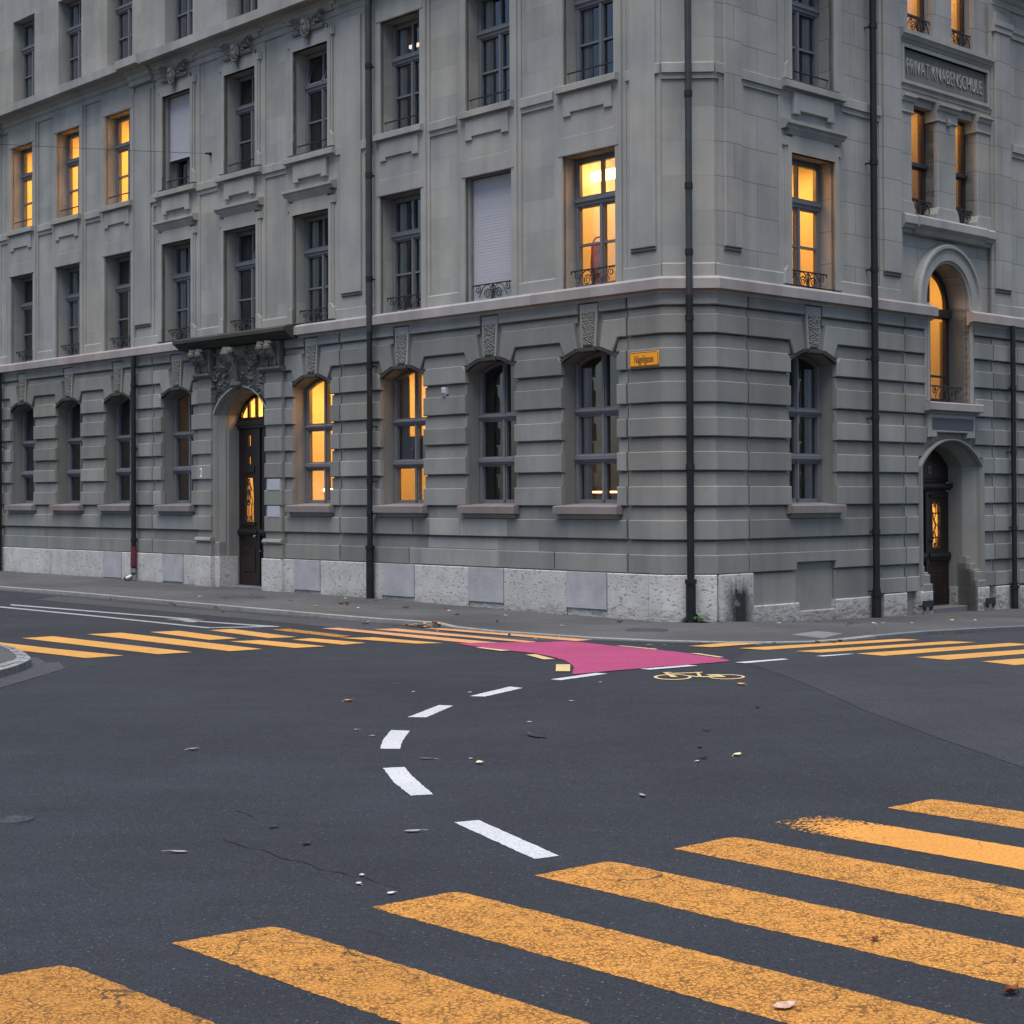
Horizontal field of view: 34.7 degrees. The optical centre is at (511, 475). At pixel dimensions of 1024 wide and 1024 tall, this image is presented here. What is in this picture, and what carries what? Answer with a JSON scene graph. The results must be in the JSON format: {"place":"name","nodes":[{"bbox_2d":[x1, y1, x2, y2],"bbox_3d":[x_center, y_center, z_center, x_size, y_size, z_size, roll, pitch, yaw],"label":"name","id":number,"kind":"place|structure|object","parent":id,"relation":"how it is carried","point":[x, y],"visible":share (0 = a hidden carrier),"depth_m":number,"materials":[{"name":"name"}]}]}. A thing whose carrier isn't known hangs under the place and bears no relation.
{"place":"outdoors","nodes":[
{"label":"outdoors","id":0,"kind":"place"},
{"bbox_2d":[0,647,16,663],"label":"pavement opposite","id":1,"kind":"structure","parent":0,"point":[6,655],"depth_m":19.00,"materials":[{"name":"concrete"}]},
{"bbox_2d":[0,591,1023,1023],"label":"road","id":2,"kind":"structure","parent":0,"point":[114,789],"depth_m":10.11,"materials":[{"name":"grey asphalt"}]},
{"bbox_2d":[0,644,30,677],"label":"kerb stones","id":3,"kind":"object","parent":2,"relation":"on","point":[21,662],"visible":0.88,"depth_m":18.22,"materials":[{"name":"grey stone"}]},
{"bbox_2d":[0,815,33,824],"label":"manhole cover","id":4,"kind":"object","parent":2,"relation":"on","point":[11,819],"visible":1,"depth_m":9.69,"materials":[{"name":"metal"}]},
{"bbox_2d":[0,657,64,687],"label":"pavement apron","id":5,"kind":"object","parent":2,"relation":"on","point":[38,667],"visible":0.92,"depth_m":18.03,"materials":[{"name":"concrete"}]},
{"bbox_2d":[0,604,278,627],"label":"parking marking","id":6,"kind":"object","parent":2,"relation":"on","point":[199,620],"visible":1,"depth_m":26.11,"materials":[{"name":"white paint"}]},
{"bbox_2d":[163,850,187,851],"bbox_3d":[-1.806,2.012,8.787,0.139,0.008,0.038,5,-3,-7],"label":"fallen leaf","id":7,"kind":"object","parent":2,"relation":"on","point":[176,850],"visible":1,"depth_m":8.79,"materials":[{"name":"grey plant"}]},
{"bbox_2d":[0,628,589,657],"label":"crosswalk","id":8,"kind":"structure","parent":2,"relation":"on","point":[82,654],"depth_m":21.81,"materials":[{"name":"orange paint"}]},
{"bbox_2d":[36,596,569,640],"bbox_3d":[-4.355,2.269,26.579,0.876,0.001,14.222,0,-1,-43],"label":"road gutter apron","id":9,"kind":"object","parent":2,"relation":"on","point":[341,624],"visible":1,"depth_m":25.88,"materials":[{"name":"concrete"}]},
{"bbox_2d":[217,837,396,887],"bbox_3d":[-1.113,2.015,8.578,0.070,0.001,1.838,0,-1,-42],"label":"road crack","id":10,"kind":"object","parent":2,"relation":"on","point":[297,860],"visible":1,"depth_m":8.61,"materials":[{"name":"black asphalt"}]},
{"bbox_2d":[0,589,775,643],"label":"road gutter strip","id":11,"kind":"object","parent":2,"relation":"on","point":[433,626],"visible":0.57,"depth_m":27.00,"materials":[{"name":"concrete"}]},
{"bbox_2d":[0,586,876,642],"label":"kerb","id":12,"kind":"structure","parent":2,"relation":"on","point":[337,616],"depth_m":25.45,"materials":[{"name":"stone"}]},
{"bbox_2d":[380,673,605,858],"bbox_3d":[-0.180,2.074,13.211,1.642,0.001,9.123,0,-1,5],"label":"lane marking","id":13,"kind":"object","parent":2,"relation":"on","point":[403,778],"visible":1,"depth_m":10.77,"materials":[{"name":"white paint"}]},
{"bbox_2d":[0,799,1023,1023],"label":"crosswalk","id":14,"kind":"structure","parent":2,"relation":"on","point":[380,987],"depth_m":6.88,"materials":[{"name":"yellow paint"}]},
{"bbox_2d":[773,1001,800,1007],"bbox_3d":[1.024,1.962,6.088,0.126,0.014,0.067,-5,4,-23],"label":"fallen leaf","id":15,"kind":"object","parent":14,"relation":"on","point":[784,1004],"visible":1,"depth_m":6.09,"materials":[{"name":"beige plant"}]},
{"bbox_2d":[519,731,545,737],"bbox_3d":[0.168,2.057,13.028,0.091,0.014,0.301,-3,6,-41],"label":"fallen leaf","id":16,"kind":"object","parent":2,"relation":"on","point":[537,735],"visible":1,"depth_m":13.02,"materials":[{"name":"grey plant"}]},
{"bbox_2d":[457,641,728,673],"bbox_3d":[1.025,2.151,19.771,2.269,0.001,4.000,0,-1,-20],"label":"cycle lane patch","id":17,"kind":"object","parent":2,"relation":"on","point":[581,657],"visible":1,"depth_m":19.58,"materials":[{"name":"pink paint"}]},
{"bbox_2d":[476,646,719,670],"bbox_3d":[1.145,2.145,19.581,2.385,0.001,3.056,0,-1,-18],"label":"lane marking","id":18,"kind":"object","parent":2,"relation":"on","point":[562,667],"visible":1,"depth_m":19.33,"materials":[{"name":"yellow paint"}]},
{"bbox_2d":[654,672,744,679],"bbox_3d":[1.968,2.116,17.347,0.962,0.003,0.747,0,-1,0],"label":"bicycle symbol","id":19,"kind":"object","parent":2,"relation":"on","point":[698,674],"visible":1,"depth_m":17.33,"materials":[{"name":"yellow paint"}]},
{"bbox_2d":[732,630,1023,766],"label":"road older surface","id":20,"kind":"object","parent":2,"relation":"attached to","point":[976,704],"visible":1,"depth_m":16.63,"materials":[{"name":"grey asphalt"}]},
{"bbox_2d":[643,654,845,669],"bbox_3d":[2.785,2.132,18.819,3.156,0.001,0.198,0,-1,-31],"label":"lane marking","id":21,"kind":"object","parent":20,"relation":"on","point":[739,662],"visible":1,"depth_m":18.68,"materials":[{"name":"white paint"}]},
{"bbox_2d":[694,639,1023,664],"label":"crosswalk","id":22,"kind":"structure","parent":20,"relation":"on","point":[1020,661],"depth_m":20.34,"materials":[{"name":"paint"}]},
{"bbox_2d":[873,625,1023,637],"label":"kerb","id":23,"kind":"structure","parent":2,"relation":"on","point":[969,630],"depth_m":23.23,"materials":[{"name":"stone"}]},
{"bbox_2d":[1002,984,1018,992],"bbox_3d":[1.909,1.955,6.247,0.108,0.031,0.053,7,-7,-38],"label":"fallen leaf","id":24,"kind":"object","parent":2,"relation":"on","point":[1011,988],"visible":1,"depth_m":6.23,"materials":[{"name":"brown plant"}]},
{"bbox_2d":[0,571,1023,640],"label":"pavement","id":25,"kind":"structure","parent":0,"point":[516,621],"depth_m":26.16,"materials":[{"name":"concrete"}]},
{"bbox_2d":[220,595,265,598],"bbox_3d":[-4.981,2.254,30.404,0.857,0.012,0.857,0,-1,0],"label":"manhole cover","id":26,"kind":"object","parent":25,"relation":"on","point":[241,597],"visible":1,"depth_m":30.25,"materials":[{"name":"metal"}]},
{"bbox_2d":[0,0,1023,622],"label":"school building","id":27,"kind":"structure","parent":25,"relation":"on","point":[340,256],"depth_m":29.11,"materials":[{"name":"stone"}]},
{"bbox_2d":[6,148,33,237],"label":"window","id":28,"kind":"structure","parent":27,"relation":"in","point":[26,177],"depth_m":40.84,"materials":[{"name":"glass"}]},
{"bbox_2d":[4,407,37,513],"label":"window","id":29,"kind":"structure","parent":27,"relation":"in","point":[27,507],"depth_m":40.87,"materials":[{"name":"paint"}]},
{"bbox_2d":[16,277,32,361],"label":"window","id":30,"kind":"structure","parent":27,"relation":"in","point":[27,284],"depth_m":40.83,"materials":[{"name":"glass"}]},
{"bbox_2d":[21,20,34,99],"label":"window","id":31,"kind":"structure","parent":27,"relation":"in","point":[28,29],"depth_m":40.87,"materials":[{"name":"glass"}]},
{"bbox_2d":[50,133,80,225],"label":"window","id":32,"kind":"structure","parent":27,"relation":"in","point":[73,163],"depth_m":39.14,"materials":[{"name":"glass"}]},
{"bbox_2d":[49,402,85,513],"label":"window","id":33,"kind":"structure","parent":27,"relation":"in","point":[74,506],"depth_m":39.17,"materials":[{"name":"glass"}]},
{"bbox_2d":[61,267,79,355],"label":"window","id":34,"kind":"structure","parent":27,"relation":"in","point":[73,275],"depth_m":39.10,"materials":[{"name":"glass"}]},
{"bbox_2d":[66,0,80,81],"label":"window","id":35,"kind":"structure","parent":27,"relation":"in","point":[74,8],"depth_m":39.17,"materials":[{"name":"glass"}]},
{"bbox_2d":[2,144,211,154],"bbox_3d":[-9.926,-5.097,24.047,0.072,3.532,21.547,0,-1,20],"label":"overhead wire","id":36,"kind":"object","parent":27,"relation":"attached to","point":[209,153],"visible":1,"depth_m":30.70,"materials":[{"name":"metal"}]},
{"bbox_2d":[97,397,130,514],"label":"window","id":37,"kind":"structure","parent":27,"relation":"in","point":[123,471],"depth_m":37.50,"materials":[{"name":"glass"}]},
{"bbox_2d":[99,115,131,213],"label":"window","id":38,"kind":"structure","parent":27,"relation":"in","point":[123,124],"depth_m":37.46,"materials":[{"name":"glass"}]},
{"bbox_2d":[110,256,130,348],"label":"window","id":39,"kind":"structure","parent":27,"relation":"in","point":[123,265],"depth_m":37.44,"materials":[{"name":"glass"}]},
{"bbox_2d":[115,0,131,60],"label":"window","id":40,"kind":"structure","parent":27,"relation":"in","point":[123,9],"depth_m":37.47,"materials":[{"name":"glass"}]},
{"bbox_2d":[150,50,197,200],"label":"window","id":41,"kind":"structure","parent":27,"relation":"in","point":[179,107],"depth_m":35.26,"materials":[{"name":"paint"}]},
{"bbox_2d":[154,391,196,515],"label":"window","id":42,"kind":"structure","parent":27,"relation":"in","point":[183,409],"depth_m":35.69,"materials":[{"name":"glass"}]},
{"bbox_2d":[168,243,190,339],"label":"window","id":43,"kind":"structure","parent":27,"relation":"in","point":[182,265],"depth_m":35.60,"materials":[{"name":"glass"}]},
{"bbox_2d":[174,0,192,39],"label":"window","id":44,"kind":"structure","parent":27,"relation":"in","point":[183,9],"depth_m":35.67,"materials":[{"name":"glass"}]},
{"bbox_2d":[211,25,262,184],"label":"window","id":45,"kind":"structure","parent":27,"relation":"in","point":[245,110],"depth_m":33.58,"materials":[{"name":"glass"}]},
{"bbox_2d":[230,229,255,331],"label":"window","id":46,"kind":"structure","parent":27,"relation":"in","point":[245,266],"depth_m":33.86,"materials":[{"name":"glass"}]},
{"bbox_2d":[237,0,256,16],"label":"window","id":47,"kind":"structure","parent":27,"relation":"in","point":[243,6],"depth_m":33.91,"materials":[{"name":"glass"}]},
{"bbox_2d":[236,389,265,585],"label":"door","id":48,"kind":"structure","parent":27,"relation":"in","point":[250,424],"depth_m":33.78,"materials":[{"name":"brown wood"}]},
{"bbox_2d":[267,479,280,489],"bbox_3d":[-4.671,0.179,32.250,0.052,0.215,0.420,0,-1,-43],"label":"wall plate","id":49,"kind":"object","parent":27,"relation":"attached to","point":[273,484],"depth_m":32.22,"materials":[{"name":"white metal"}]},
{"bbox_2d":[267,506,281,516],"bbox_3d":[-4.669,0.709,32.243,0.052,0.215,0.420,0,-1,-43],"label":"wall plate","id":50,"kind":"object","parent":27,"relation":"attached to","point":[274,511],"depth_m":32.20,"materials":[{"name":"white metal"}]},
{"bbox_2d":[279,0,335,167],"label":"window","id":51,"kind":"structure","parent":27,"relation":"in","point":[316,63],"depth_m":31.80,"materials":[{"name":"glass"}]},
{"bbox_2d":[285,378,336,516],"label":"window","id":52,"kind":"structure","parent":27,"relation":"in","point":[318,426],"depth_m":32.12,"materials":[{"name":"glass"}]},
{"bbox_2d":[300,214,329,323],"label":"window","id":53,"kind":"structure","parent":27,"relation":"in","point":[316,228],"depth_m":32.06,"materials":[{"name":"glass"}]},
{"bbox_2d":[372,18,422,142],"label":"window","id":54,"kind":"structure","parent":27,"relation":"in","point":[405,61],"depth_m":30.10,"materials":[{"name":"glass"}]},
{"bbox_2d":[372,369,429,517],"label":"window","id":55,"kind":"structure","parent":27,"relation":"in","point":[409,390],"depth_m":30.06,"materials":[{"name":"glass"}]},
{"bbox_2d":[387,194,420,311],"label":"window","id":56,"kind":"structure","parent":27,"relation":"in","point":[406,237],"depth_m":30.10,"materials":[{"name":"glass"}]},
{"bbox_2d":[441,387,448,396],"bbox_3d":[-1.174,-1.455,28.613,0.090,0.160,0.110,0,-1,-43],"label":"motion sensor","id":57,"kind":"object","parent":27,"relation":"attached to","point":[444,391],"visible":1,"depth_m":28.59,"materials":[{"name":"white plastic"}]},
{"bbox_2d":[457,0,513,121],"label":"window","id":58,"kind":"structure","parent":27,"relation":"in","point":[493,15],"depth_m":28.39,"materials":[{"name":"glass"}]},
{"bbox_2d":[457,361,521,518],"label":"window","id":59,"kind":"structure","parent":27,"relation":"in","point":[498,479],"depth_m":28.42,"materials":[{"name":"glass"}]},
{"bbox_2d":[471,173,510,300],"bbox_3d":[-0.295,-4.048,27.911,0.108,2.140,1.170,0,-1,-43],"label":"window","id":60,"kind":"structure","parent":27,"relation":"in","point":[491,196],"depth_m":28.00,"materials":[{"name":"paint"}]},
{"bbox_2d":[554,0,617,96],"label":"window","id":61,"kind":"structure","parent":27,"relation":"in","point":[594,18],"depth_m":26.64,"materials":[{"name":"glass"}]},
{"bbox_2d":[552,351,624,519],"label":"window","id":62,"kind":"structure","parent":27,"relation":"in","point":[597,377],"depth_m":26.70,"materials":[{"name":"glass"}]},
{"bbox_2d":[570,152,614,286],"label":"window","id":63,"kind":"structure","parent":27,"relation":"in","point":[594,203],"depth_m":26.67,"materials":[{"name":"glass"}]},
{"bbox_2d":[590,236,599,282],"bbox_3d":[1.428,-3.480,27.091,0.321,0.939,0.214,-1,-1,26],"label":"hanging coat","id":64,"kind":"object","parent":27,"relation":"hanging from","point":[595,257],"visible":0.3,"depth_m":27.04,"materials":[{"name":"fabric"}]},
{"bbox_2d":[629,351,658,366],"bbox_3d":[2.027,-1.786,25.170,0.020,0.225,0.600,0,-1,-43],"label":"street sign","id":65,"kind":"object","parent":27,"relation":"attached to","point":[642,359],"visible":1,"depth_m":25.15,"materials":[{"name":"orange metal"}]},
{"bbox_2d":[791,160,826,289],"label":"window","id":66,"kind":"structure","parent":27,"relation":"in","point":[806,205],"depth_m":27.15,"materials":[{"name":"glass"}]},
{"bbox_2d":[780,0,846,104],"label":"window","id":67,"kind":"structure","parent":27,"relation":"in","point":[805,13],"depth_m":27.03,"materials":[{"name":"glass"}]},
{"bbox_2d":[784,354,846,518],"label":"window","id":68,"kind":"structure","parent":27,"relation":"in","point":[804,377],"depth_m":27.17,"materials":[{"name":"glass"}]},
{"bbox_2d":[907,0,929,33],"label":"window","id":69,"kind":"structure","parent":27,"relation":"in","point":[913,21],"depth_m":29.37,"materials":[{"name":"orange glass"}]},
{"bbox_2d":[911,109,930,215],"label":"window","id":70,"kind":"structure","parent":27,"relation":"in","point":[919,204],"depth_m":29.34,"materials":[{"name":"orange glass"}]},
{"bbox_2d":[918,600,933,610],"bbox_3d":[7.191,2.264,28.511,0.326,0.181,0.115,0,-1,-43],"label":"boot scraper","id":71,"kind":"object","parent":27,"relation":"attached to","point":[930,604],"visible":1,"depth_m":28.47,"materials":[{"name":"metal"}]},
{"bbox_2d":[923,450,952,605],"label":"door","id":72,"kind":"structure","parent":27,"relation":"in","point":[936,554],"depth_m":29.89,"materials":[{"name":"brown wood"}]},
{"bbox_2d":[924,271,983,416],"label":"window","id":73,"kind":"structure","parent":27,"relation":"in","point":[937,296],"depth_m":30.03,"materials":[{"name":"orange glass"}]},
{"bbox_2d":[951,0,970,47],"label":"window","id":74,"kind":"structure","parent":27,"relation":"in","point":[957,36],"depth_m":30.28,"materials":[{"name":"orange glass"}]},
{"bbox_2d":[955,122,971,223],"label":"window","id":75,"kind":"structure","parent":27,"relation":"in","point":[961,177],"depth_m":30.23,"materials":[{"name":"brown glass"}]},
{"bbox_2d":[984,597,995,607],"bbox_3d":[8.681,2.319,29.904,0.326,0.181,0.115,0,-1,-43],"label":"boot scraper","id":76,"kind":"object","parent":27,"relation":"attached to","point":[992,601],"visible":1,"depth_m":29.85,"materials":[{"name":"metal"}]},
{"bbox_2d":[625,628,667,631],"bbox_3d":[1.904,2.184,23.215,0.612,0.012,0.612,0,-1,0],"label":"manhole cover","id":77,"kind":"object","parent":25,"relation":"on","point":[647,629],"visible":1,"depth_m":23.19,"materials":[{"name":"metal"}]},
{"bbox_2d":[680,614,711,621],"bbox_3d":[2.762,2.147,24.744,0.538,0.164,0.237,0,-1,14],"label":"weed","id":78,"kind":"object","parent":25,"relation":"on","point":[696,618],"visible":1,"depth_m":24.68,"materials":[{"name":"green plant"}]},
{"bbox_2d":[792,631,841,637],"bbox_3d":[4.170,2.155,22.220,0.654,0.013,0.936,-1,-1,42],"label":"tactile strip","id":79,"kind":"object","parent":25,"relation":"on","point":[818,634],"visible":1,"depth_m":22.25,"materials":[{"name":"metal"}]}
]}

